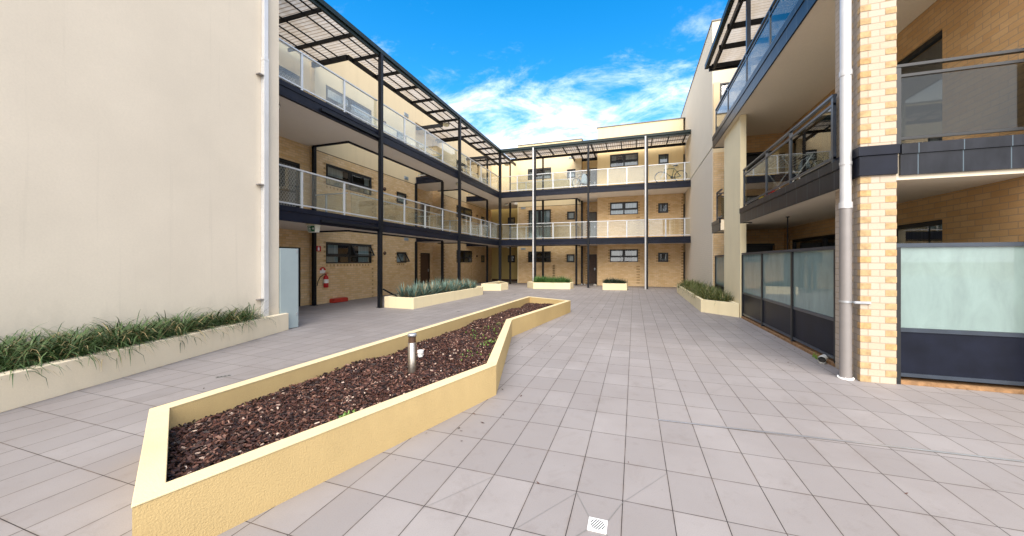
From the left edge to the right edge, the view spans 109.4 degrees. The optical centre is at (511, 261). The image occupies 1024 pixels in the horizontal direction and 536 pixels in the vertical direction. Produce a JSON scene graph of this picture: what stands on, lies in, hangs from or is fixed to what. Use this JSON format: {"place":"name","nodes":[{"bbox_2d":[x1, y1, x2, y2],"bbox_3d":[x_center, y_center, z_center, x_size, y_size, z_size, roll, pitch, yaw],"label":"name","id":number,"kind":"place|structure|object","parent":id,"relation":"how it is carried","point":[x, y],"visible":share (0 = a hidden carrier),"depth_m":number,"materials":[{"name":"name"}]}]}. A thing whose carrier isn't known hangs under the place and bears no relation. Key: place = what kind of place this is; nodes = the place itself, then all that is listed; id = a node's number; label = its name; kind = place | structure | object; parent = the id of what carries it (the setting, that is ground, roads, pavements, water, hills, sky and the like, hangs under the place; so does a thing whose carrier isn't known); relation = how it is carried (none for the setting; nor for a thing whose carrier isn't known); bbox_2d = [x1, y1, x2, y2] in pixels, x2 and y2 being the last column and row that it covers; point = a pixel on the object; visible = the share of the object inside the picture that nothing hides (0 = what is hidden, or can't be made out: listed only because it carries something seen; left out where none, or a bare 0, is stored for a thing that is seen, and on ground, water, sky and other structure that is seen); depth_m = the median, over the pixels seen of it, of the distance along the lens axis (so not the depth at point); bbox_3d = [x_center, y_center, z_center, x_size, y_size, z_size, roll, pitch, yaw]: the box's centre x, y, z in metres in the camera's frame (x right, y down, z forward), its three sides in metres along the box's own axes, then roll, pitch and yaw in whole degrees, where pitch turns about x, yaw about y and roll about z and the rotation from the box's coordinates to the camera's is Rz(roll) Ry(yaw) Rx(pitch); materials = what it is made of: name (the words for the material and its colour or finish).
{"place":"outdoors","nodes":[
{"label":"outdoors","id":0,"kind":"place"},
{"bbox_2d":[0,0,278,344],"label":"rendered building","id":1,"kind":"structure","parent":0,"point":[130,154],"depth_m":5.81,"materials":[{"name":"paint"}]},
{"bbox_2d":[256,0,268,316],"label":"downpipe","id":2,"kind":"object","parent":1,"relation":"attached to","point":[264,184],"visible":0.88,"depth_m":7.80,"materials":[{"name":"metal"}]},
{"bbox_2d":[279,248,297,328],"bbox_3d":[-5.179,0.630,8.420,0.050,1.860,0.465,0,0,19],"label":"metal screen","id":3,"kind":"object","parent":1,"relation":"attached to","point":[288,280],"visible":0.83,"depth_m":8.41,"materials":[{"name":"metal"}]},
{"bbox_2d":[0,281,1023,535],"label":"paving","id":4,"kind":"structure","parent":0,"point":[594,395],"depth_m":3.11,"materials":[{"name":"tile"}]},
{"bbox_2d":[0,313,288,412],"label":"planter box","id":5,"kind":"object","parent":4,"relation":"on","point":[74,375],"visible":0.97,"depth_m":4.83,"materials":[{"name":"concrete"}]},
{"bbox_2d":[0,322,59,347],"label":"strap leaf plant","id":6,"kind":"object","parent":5,"relation":"in","point":[6,337],"visible":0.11,"depth_m":4.62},
{"bbox_2d":[0,332,61,379],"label":"strap leaf plant","id":7,"kind":"object","parent":5,"relation":"in","point":[9,350],"visible":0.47,"depth_m":4.15,"materials":[{"name":"plant"}]},
{"bbox_2d":[0,338,63,384],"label":"strap leaf plant","id":8,"kind":"object","parent":5,"relation":"in","point":[7,363],"visible":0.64,"depth_m":4.00,"materials":[{"name":"plant"}]},
{"bbox_2d":[2,323,62,359],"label":"strap leaf plant","id":9,"kind":"object","parent":5,"relation":"in","point":[35,340],"visible":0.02,"depth_m":4.60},
{"bbox_2d":[1,329,83,365],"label":"strap leaf plant","id":10,"kind":"object","parent":5,"relation":"in","point":[34,350],"visible":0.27,"depth_m":4.30,"materials":[{"name":"plant"}]},
{"bbox_2d":[0,329,93,369],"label":"strap leaf plant","id":11,"kind":"object","parent":5,"relation":"in","point":[49,341],"visible":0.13,"depth_m":4.50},
{"bbox_2d":[0,328,95,374],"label":"strap leaf plant","id":12,"kind":"object","parent":5,"relation":"in","point":[39,354],"visible":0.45,"depth_m":4.28,"materials":[{"name":"plant"}]},
{"bbox_2d":[3,323,127,368],"bbox_3d":[-5.535,1.105,4.419,1.163,0.654,1.236,0,0,16],"label":"strap leaf plant","id":13,"kind":"object","parent":5,"relation":"in","point":[61,355],"visible":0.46,"depth_m":4.49,"materials":[{"name":"plant"}]},
{"bbox_2d":[17,326,117,350],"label":"strap leaf plant","id":14,"kind":"object","parent":5,"relation":"in","point":[65,336],"visible":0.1,"depth_m":4.75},
{"bbox_2d":[16,318,134,362],"bbox_3d":[-5.764,1.116,4.884,1.174,0.651,1.086,0,0,-6],"label":"strap leaf plant","id":15,"kind":"object","parent":5,"relation":"in","point":[91,339],"visible":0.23,"depth_m":4.89,"materials":[{"name":"plant"}]},
{"bbox_2d":[34,329,118,367],"bbox_3d":[-5.561,1.146,4.638,0.859,0.491,0.912,0,0,-27],"label":"strap leaf plant","id":16,"kind":"object","parent":5,"relation":"in","point":[82,347],"visible":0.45,"depth_m":4.57,"materials":[{"name":"plant"}]},
{"bbox_2d":[40,327,130,359],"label":"strap leaf plant","id":17,"kind":"object","parent":5,"relation":"in","point":[78,341],"visible":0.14,"depth_m":4.74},
{"bbox_2d":[53,323,155,360],"bbox_3d":[-5.509,1.122,4.808,1.124,0.585,1.194,0,0,30],"label":"strap leaf plant","id":18,"kind":"object","parent":5,"relation":"in","point":[108,344],"visible":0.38,"depth_m":4.90,"materials":[{"name":"plant"}]},
{"bbox_2d":[80,316,166,368],"bbox_3d":[-5.548,1.117,5.089,1.166,0.644,1.079,0,0,45],"label":"strap leaf plant","id":19,"kind":"object","parent":5,"relation":"in","point":[115,336],"visible":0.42,"depth_m":5.03,"materials":[{"name":"plant"}]},
{"bbox_2d":[75,309,176,340],"bbox_3d":[-5.833,1.102,5.491,1.301,0.665,1.225,0,0,14],"label":"strap leaf plant","id":20,"kind":"object","parent":5,"relation":"in","point":[98,325],"visible":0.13,"depth_m":5.39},
{"bbox_2d":[100,328,164,353],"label":"strap leaf plant","id":21,"kind":"object","parent":5,"relation":"in","point":[133,338],"visible":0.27,"depth_m":5.18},
{"bbox_2d":[97,315,170,348],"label":"strap leaf plant","id":22,"kind":"object","parent":5,"relation":"in","point":[137,331],"visible":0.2,"depth_m":5.35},
{"bbox_2d":[93,317,191,347],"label":"strap leaf plant","id":23,"kind":"object","parent":5,"relation":"in","point":[145,332],"visible":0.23,"depth_m":5.42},
{"bbox_2d":[113,313,205,352],"bbox_3d":[-5.513,1.069,5.388,1.168,0.590,1.224,0,0,29],"label":"strap leaf plant","id":24,"kind":"object","parent":5,"relation":"in","point":[157,330],"visible":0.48,"depth_m":5.42,"materials":[{"name":"plant"}]},
{"bbox_2d":[152,319,194,349],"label":"strap leaf plant","id":25,"kind":"object","parent":5,"relation":"in","point":[167,332],"visible":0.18,"depth_m":5.75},
{"bbox_2d":[137,310,217,344],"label":"strap leaf plant","id":26,"kind":"object","parent":5,"relation":"in","point":[171,326],"visible":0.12,"depth_m":5.98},
{"bbox_2d":[150,315,206,343],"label":"strap leaf plant","id":27,"kind":"object","parent":5,"relation":"in","point":[180,331],"visible":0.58,"depth_m":5.82,"materials":[{"name":"plant"}]},
{"bbox_2d":[155,308,221,328],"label":"strap leaf plant","id":28,"kind":"object","parent":5,"relation":"in","point":[183,317],"visible":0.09,"depth_m":6.37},
{"bbox_2d":[149,306,229,347],"bbox_3d":[-5.521,1.118,6.155,1.292,0.640,1.196,0,0,-27],"label":"strap leaf plant","id":29,"kind":"object","parent":5,"relation":"in","point":[178,326],"visible":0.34,"depth_m":6.12,"materials":[{"name":"plant"}]},
{"bbox_2d":[156,311,243,336],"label":"strap leaf plant","id":30,"kind":"object","parent":5,"relation":"in","point":[197,322],"visible":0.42,"depth_m":6.25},
{"bbox_2d":[183,312,227,326],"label":"strap leaf plant","id":31,"kind":"object","parent":5,"relation":"in","point":[208,318],"visible":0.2,"depth_m":6.67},
{"bbox_2d":[184,315,227,332],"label":"strap leaf plant","id":32,"kind":"object","parent":5,"relation":"in","point":[207,322],"visible":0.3,"depth_m":6.41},
{"bbox_2d":[203,311,241,335],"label":"strap leaf plant","id":33,"kind":"object","parent":5,"relation":"in","point":[213,324],"visible":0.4,"depth_m":6.66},
{"bbox_2d":[200,304,251,328],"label":"strap leaf plant","id":34,"kind":"object","parent":5,"relation":"in","point":[211,316],"visible":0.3,"depth_m":6.80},
{"bbox_2d":[213,307,256,326],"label":"strap leaf plant","id":35,"kind":"object","parent":5,"relation":"in","point":[228,319],"visible":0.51,"depth_m":6.82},
{"bbox_2d":[213,306,269,328],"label":"strap leaf plant","id":36,"kind":"object","parent":5,"relation":"in","point":[238,317],"visible":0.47,"depth_m":7.10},
{"bbox_2d":[215,298,276,329],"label":"strap leaf plant","id":37,"kind":"object","parent":5,"relation":"in","point":[252,314],"visible":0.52,"depth_m":7.38,"materials":[{"name":"plant"}]},
{"bbox_2d":[329,297,347,302],"bbox_3d":[-6.665,1.485,13.956,0.220,0.160,0.720,0,0,19],"label":"red tray","id":38,"kind":"object","parent":4,"relation":"on","point":[337,300],"visible":1,"depth_m":13.79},
{"bbox_2d":[131,296,570,535],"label":"planter box","id":39,"kind":"object","parent":4,"relation":"on","point":[218,498],"visible":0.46,"depth_m":2.75,"materials":[{"name":"concrete"}]},
{"bbox_2d":[164,303,553,495],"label":"bark mulch","id":40,"kind":"object","parent":39,"relation":"on","point":[232,424],"visible":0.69,"depth_m":3.71,"materials":[{"name":"wood"}]},
{"bbox_2d":[330,320,505,420],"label":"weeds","id":41,"kind":"object","parent":40,"relation":"on","point":[345,413],"visible":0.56,"depth_m":5.46,"materials":[{"name":"plant"}]},
{"bbox_2d":[408,333,416,373],"bbox_3d":[-1.273,1.179,4.618,0.112,0.523,0.112,0,0,19],"label":"bollard light","id":42,"kind":"object","parent":39,"relation":"on","point":[411,352],"visible":0.94,"depth_m":4.58,"materials":[{"name":"metal"}]},
{"bbox_2d":[279,42,491,305],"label":"apartment wing","id":43,"kind":"structure","parent":4,"relation":"on","point":[347,261],"depth_m":15.61,"materials":[{"name":"brick"}]},
{"bbox_2d":[279,160,297,206],"bbox_3d":[-7.650,-2.383,12.293,0.055,1.975,0.820,0,0,19],"label":"door","id":44,"kind":"structure","parent":43,"relation":"in","point":[288,178],"depth_m":12.35,"materials":[{"name":"metal"}]},
{"bbox_2d":[279,68,297,87],"bbox_3d":[-7.650,-5.442,12.293,0.055,1.975,0.820,0,0,19],"label":"door","id":45,"kind":"structure","parent":43,"relation":"in","point":[283,73],"depth_m":12.35,"materials":[{"name":"glass"}]},
{"bbox_2d":[317,273,328,287],"bbox_3d":[-6.936,0.693,13.249,0.194,0.555,0.514,0,0,19],"label":"fire extinguisher","id":46,"kind":"object","parent":43,"relation":"attached to","point":[325,281],"visible":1,"depth_m":13.33,"materials":[{"name":"metal"}]},
{"bbox_2d":[326,163,371,195],"bbox_3d":[-6.644,-3.270,14.740,0.290,0.800,2.500,0,0,19],"label":"window","id":47,"kind":"structure","parent":43,"relation":"in","point":[334,172],"depth_m":14.72,"materials":[{"name":"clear glass"}]},
{"bbox_2d":[326,85,371,125],"bbox_3d":[-6.644,-6.210,14.740,0.290,0.800,2.500,0,0,19],"label":"window","id":48,"kind":"structure","parent":43,"relation":"in","point":[333,96],"depth_m":14.65,"materials":[{"name":"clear glass"}]},
{"bbox_2d":[326,242,374,262],"bbox_3d":[-6.564,-0.325,14.714,0.458,0.810,2.500,0,0,19],"label":"window","id":49,"kind":"structure","parent":43,"relation":"in","point":[335,252],"depth_m":14.72,"materials":[{"name":"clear glass"}]},
{"bbox_2d":[397,192,405,204],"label":"window","id":50,"kind":"structure","parent":43,"relation":"in","point":[399,200],"depth_m":18.07,"materials":[{"name":"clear glass"}]},
{"bbox_2d":[397,252,409,262],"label":"window","id":51,"kind":"structure","parent":43,"relation":"in","point":[401,256],"depth_m":18.12,"materials":[{"name":"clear glass"}]},
{"bbox_2d":[421,254,428,283],"bbox_3d":[-5.152,0.563,21.334,0.080,1.985,0.930,0,0,19],"label":"door","id":52,"kind":"structure","parent":43,"relation":"in","point":[424,257],"depth_m":21.33,"materials":[{"name":"wood"}]},
{"bbox_2d":[421,204,428,227],"bbox_3d":[-5.152,-2.387,21.334,0.080,1.985,0.930,0,0,19],"label":"door","id":53,"kind":"structure","parent":43,"relation":"in","point":[422,206],"depth_m":21.23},
{"bbox_2d":[456,250,471,262],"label":"window","id":54,"kind":"structure","parent":43,"relation":"in","point":[465,255],"depth_m":25.04,"materials":[{"name":"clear glass"}]},
{"bbox_2d":[456,205,471,220],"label":"window","id":55,"kind":"structure","parent":43,"relation":"in","point":[465,211],"depth_m":24.84,"materials":[{"name":"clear glass"}]},
{"bbox_2d":[456,160,471,176],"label":"window","id":56,"kind":"structure","parent":43,"relation":"in","point":[462,165],"depth_m":24.74,"materials":[{"name":"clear glass"}]},
{"bbox_2d":[279,0,517,307],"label":"steel walkway","id":57,"kind":"structure","parent":4,"relation":"on","point":[317,33],"depth_m":12.62,"materials":[{"name":"metal"}]},
{"bbox_2d":[306,224,322,232],"bbox_3d":[-5.653,-0.950,10.381,0.360,0.240,0.250,0,0,19],"label":"exit sign","id":58,"kind":"object","parent":57,"relation":"attached to","point":[313,228],"visible":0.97,"depth_m":10.30,"materials":[{"name":"green plastic"}]},
{"bbox_2d":[384,286,482,308],"bbox_3d":[-2.778,1.386,14.989,1.310,0.368,6.157,0,0,19],"label":"planter box","id":59,"kind":"object","parent":4,"relation":"on","point":[392,301],"visible":0.81,"depth_m":12.79,"materials":[{"name":"concrete"}]},
{"bbox_2d":[392,282,412,296],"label":"agave plant","id":60,"kind":"object","parent":59,"relation":"on","point":[402,290],"visible":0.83,"depth_m":12.72,"materials":[{"name":"green plant"}]},
{"bbox_2d":[406,284,421,297],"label":"agave plant","id":61,"kind":"object","parent":59,"relation":"on","point":[413,292],"visible":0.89,"depth_m":12.54,"materials":[{"name":"green plant"}]},
{"bbox_2d":[417,280,433,295],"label":"agave plant","id":62,"kind":"object","parent":59,"relation":"on","point":[423,291],"visible":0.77,"depth_m":12.94,"materials":[{"name":"green plant"}]},
{"bbox_2d":[427,279,441,294],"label":"agave plant","id":63,"kind":"object","parent":59,"relation":"on","point":[432,287],"visible":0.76,"depth_m":13.51,"materials":[{"name":"green plant"}]},
{"bbox_2d":[439,278,453,292],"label":"agave plant","id":64,"kind":"object","parent":59,"relation":"on","point":[444,289],"visible":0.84,"depth_m":14.49,"materials":[{"name":"green plant"}]},
{"bbox_2d":[481,281,507,290],"bbox_3d":[-0.692,1.385,20.729,1.160,0.370,2.945,0,0,19],"label":"planter box","id":65,"kind":"object","parent":4,"relation":"on","point":[494,286],"visible":0.96,"depth_m":19.49,"materials":[{"name":"concrete"}]},
{"bbox_2d":[428,475,663,535],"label":"tile cuts","id":66,"kind":"object","parent":4,"relation":"on","point":[563,500],"visible":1,"depth_m":2.33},
{"bbox_2d":[527,281,573,288],"bbox_3d":[2.161,1.395,21.241,2.718,0.350,1.359,0,0,19],"label":"planter box","id":67,"kind":"object","parent":4,"relation":"on","point":[535,285],"visible":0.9,"depth_m":20.71,"materials":[{"name":"concrete"}]},
{"bbox_2d":[492,117,684,286],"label":"apartment wing","id":68,"kind":"structure","parent":4,"relation":"on","point":[666,264],"depth_m":23.46,"materials":[{"name":"brick"}]},
{"bbox_2d":[528,251,550,261],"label":"window","id":69,"kind":"structure","parent":68,"relation":"in","point":[547,254],"depth_m":26.07,"materials":[{"name":"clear glass"}]},
{"bbox_2d":[528,167,550,179],"bbox_3d":[1.996,-6.272,26.050,1.721,0.794,0.240,0,0,19],"label":"window","id":70,"kind":"structure","parent":68,"relation":"in","point":[539,170],"depth_m":26.00,"materials":[{"name":"clear glass"}]},
{"bbox_2d":[529,209,550,237],"bbox_3d":[2.011,-2.688,26.045,1.649,2.016,0.240,0,0,19],"label":"window","id":71,"kind":"structure","parent":68,"relation":"in","point":[547,212],"depth_m":25.96,"materials":[{"name":"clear glass"}]},
{"bbox_2d":[567,254,574,261],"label":"window","id":72,"kind":"structure","parent":68,"relation":"in","point":[570,257],"depth_m":25.32,"materials":[{"name":"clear glass"}]},
{"bbox_2d":[567,211,574,219],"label":"window","id":73,"kind":"structure","parent":68,"relation":"in","point":[570,215],"depth_m":25.30,"materials":[{"name":"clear glass"}]},
{"bbox_2d":[567,169,575,177],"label":"window","id":74,"kind":"structure","parent":68,"relation":"in","point":[573,174],"depth_m":25.27,"materials":[{"name":"clear glass"}]},
{"bbox_2d":[589,255,595,283],"bbox_3d":[5.615,0.563,25.343,0.510,1.985,0.080,0,0,19],"label":"door","id":75,"kind":"structure","parent":68,"relation":"in","point":[592,258],"depth_m":25.34,"materials":[{"name":"wood"}]},
{"bbox_2d":[589,213,595,237],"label":"door","id":76,"kind":"structure","parent":68,"relation":"in","point":[592,216],"depth_m":25.34,"materials":[{"name":"wood"}]},
{"bbox_2d":[589,169,595,186],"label":"door","id":77,"kind":"structure","parent":68,"relation":"in","point":[592,173],"depth_m":25.34,"materials":[{"name":"metal"}]},
{"bbox_2d":[610,249,637,261],"bbox_3d":[7.164,-0.365,23.202,1.723,0.810,0.240,0,0,19],"label":"window","id":78,"kind":"structure","parent":68,"relation":"in","point":[616,255],"depth_m":23.22,"materials":[{"name":"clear glass"}]},
{"bbox_2d":[610,201,637,214],"bbox_3d":[7.170,-3.385,23.200,1.715,0.810,0.240,0,0,19],"label":"window","id":79,"kind":"structure","parent":68,"relation":"in","point":[616,208],"depth_m":23.17,"materials":[{"name":"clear glass"}]},
{"bbox_2d":[610,153,637,166],"bbox_3d":[7.174,-6.455,23.198,1.725,0.810,0.240,0,0,19],"label":"window","id":80,"kind":"structure","parent":68,"relation":"in","point":[629,159],"depth_m":23.15,"materials":[{"name":"clear glass"}]},
{"bbox_2d":[658,253,667,261],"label":"window","id":81,"kind":"structure","parent":68,"relation":"in","point":[662,257],"depth_m":22.44,"materials":[{"name":"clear glass"}]},
{"bbox_2d":[658,203,667,212],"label":"window","id":82,"kind":"structure","parent":68,"relation":"in","point":[662,207],"depth_m":22.42,"materials":[{"name":"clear glass"}]},
{"bbox_2d":[658,154,668,163],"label":"window","id":83,"kind":"structure","parent":68,"relation":"in","point":[662,158],"depth_m":22.42,"materials":[{"name":"clear glass"}]},
{"bbox_2d":[500,129,690,288],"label":"steel walkway","id":84,"kind":"structure","parent":4,"relation":"on","point":[591,193],"depth_m":22.03,"materials":[{"name":"metal"}]},
{"bbox_2d":[532,148,533,280],"bbox_3d":[1.310,-2.740,22.477,0.111,8.620,0.111,0,0,19],"label":"downpipe","id":85,"kind":"object","parent":84,"relation":"attached to","point":[532,213],"visible":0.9,"depth_m":22.44,"materials":[{"name":"metal"}]},
{"bbox_2d":[572,172,593,186],"bbox_3d":[4.409,-4.957,22.506,1.719,1.043,0.588,0,0,-29],"label":"bicycle","id":86,"kind":"object","parent":84,"relation":"on","point":[580,181],"visible":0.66,"depth_m":22.38,"materials":[{"name":"metal"}]},
{"bbox_2d":[581,174,586,184],"bbox_3d":[4.467,-5.093,22.442,0.601,0.721,0.408,0,0,19],"label":"grey cover","id":87,"kind":"object","parent":86,"relation":"on","point":[584,179],"visible":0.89,"depth_m":22.35,"materials":[{"name":"fabric"}]},
{"bbox_2d":[644,136,646,288],"bbox_3d":[7.513,-2.740,20.389,0.111,8.620,0.111,0,0,19],"label":"downpipe","id":88,"kind":"object","parent":84,"relation":"attached to","point":[645,237],"visible":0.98,"depth_m":20.34,"materials":[{"name":"metal"}]},
{"bbox_2d":[654,164,686,181],"bbox_3d":[8.972,-4.957,20.476,1.719,1.043,0.588,0,0,17],"label":"bicycle","id":89,"kind":"object","parent":84,"relation":"on","point":[672,177],"visible":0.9,"depth_m":20.42,"materials":[{"name":"metal"}]},
{"bbox_2d":[587,517,607,533],"bbox_3d":[0.508,1.565,2.150,0.110,0.008,0.110,0,0,19],"label":"floor waste","id":90,"kind":"object","parent":4,"relation":"on","point":[597,525],"visible":1,"depth_m":2.14,"materials":[{"name":"metal"}]},
{"bbox_2d":[603,283,627,289],"bbox_3d":[5.754,1.390,20.179,1.310,0.360,0.920,0,0,19],"label":"planter box","id":91,"kind":"object","parent":4,"relation":"on","point":[613,286],"visible":0.79,"depth_m":19.80,"materials":[{"name":"concrete"}]},
{"bbox_2d":[677,285,738,316],"bbox_3d":[7.388,1.375,14.249,0.970,0.390,8.477,0,0,19],"label":"planter box","id":92,"kind":"object","parent":4,"relation":"on","point":[730,308],"visible":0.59,"depth_m":10.92,"materials":[{"name":"concrete"}]},
{"bbox_2d":[697,286,724,299],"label":"strap leaf plant","id":93,"kind":"object","parent":92,"relation":"in","point":[705,296],"visible":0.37,"depth_m":11.80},
{"bbox_2d":[710,292,732,304],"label":"strap leaf plant","id":94,"kind":"object","parent":92,"relation":"in","point":[722,298],"visible":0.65,"depth_m":10.87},
{"bbox_2d":[680,18,756,285],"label":"rendered tower","id":95,"kind":"structure","parent":4,"relation":"on","point":[697,112],"depth_m":16.70,"materials":[{"name":"paint"}]},
{"bbox_2d":[715,255,723,291],"bbox_3d":[7.527,0.670,12.956,0.071,1.800,2.240,0,0,19],"label":"privacy screen","id":96,"kind":"object","parent":4,"relation":"on","point":[719,269],"visible":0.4,"depth_m":13.38,"materials":[{"name":"grey glass"}]},
{"bbox_2d":[741,246,834,362],"bbox_3d":[5.606,0.670,7.688,0.071,1.800,4.950,0,0,19],"label":"privacy screen","id":97,"kind":"object","parent":4,"relation":"on","point":[790,293],"visible":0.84,"depth_m":6.77,"materials":[{"name":"grey glass"}]},
{"bbox_2d":[658,419,1023,461],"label":"expansion joint","id":98,"kind":"object","parent":4,"relation":"on","point":[848,441],"visible":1,"depth_m":3.15,"materials":[{"name":"metal"}]},
{"bbox_2d":[705,0,1023,393],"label":"balcony building","id":99,"kind":"structure","parent":4,"relation":"on","point":[937,121],"depth_m":5.37,"materials":[{"name":"beige brick"}]},
{"bbox_2d":[720,80,745,123],"bbox_3d":[8.687,-5.720,14.066,1.110,2.520,0.085,0,0,19],"label":"sliding door","id":100,"kind":"structure","parent":99,"relation":"in","point":[737,86],"depth_m":14.16,"materials":[{"name":"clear glass"}]},
{"bbox_2d":[746,151,772,204],"bbox_3d":[7.900,-2.465,11.791,1.050,2.130,0.170,0,0,19],"label":"dark doorway","id":101,"kind":"structure","parent":99,"relation":"in","point":[755,179],"depth_m":11.84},
{"bbox_2d":[746,243,774,252],"bbox_3d":[7.900,0.490,11.791,1.050,2.120,0.170,0,0,19],"label":"dark doorway","id":102,"kind":"structure","parent":99,"relation":"in","point":[749,247],"depth_m":11.78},
{"bbox_2d":[764,153,812,188],"bbox_3d":[6.215,-1.823,8.195,0.567,0.876,1.122,0,0,19],"label":"drying rack","id":103,"kind":"object","parent":99,"relation":"on","point":[811,154],"visible":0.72,"depth_m":7.95,"materials":[{"name":"metal"}]},
{"bbox_2d":[817,354,829,363],"bbox_3d":[4.917,1.514,5.670,0.451,0.118,0.132,0,0,-33],"label":"pvc elbow","id":104,"kind":"object","parent":99,"relation":"attached to","point":[823,358],"visible":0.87,"depth_m":5.59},
{"bbox_2d":[837,0,870,380],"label":"downpipe","id":105,"kind":"object","parent":99,"relation":"attached to","point":[845,207],"visible":0.99,"depth_m":4.81,"materials":[{"name":"metal"}]},
{"bbox_2d":[792,220,941,248],"bbox_3d":[7.668,0.450,8.234,0.200,2.200,5.700,0,0,19],"label":"sliding door","id":106,"kind":"structure","parent":99,"relation":"in","point":[930,231],"depth_m":6.50,"materials":[{"name":"black glass"}]},
{"bbox_2d":[793,30,941,181],"bbox_3d":[7.668,-2.500,8.234,0.200,2.200,5.700,0,0,19],"label":"sliding door","id":107,"kind":"structure","parent":99,"relation":"in","point":[921,96],"depth_m":6.44,"materials":[{"name":"grey glass"}]},
{"bbox_2d":[896,242,1023,385],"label":"privacy screen","id":108,"kind":"object","parent":4,"relation":"on","point":[960,312],"visible":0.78,"depth_m":4.46,"materials":[{"name":"white glass"}]},
{"bbox_2d":[324,0,727,158],"label":"sky","id":109,"kind":"structure","parent":0,"point":[520,72],"materials":[{"name":"blue"}]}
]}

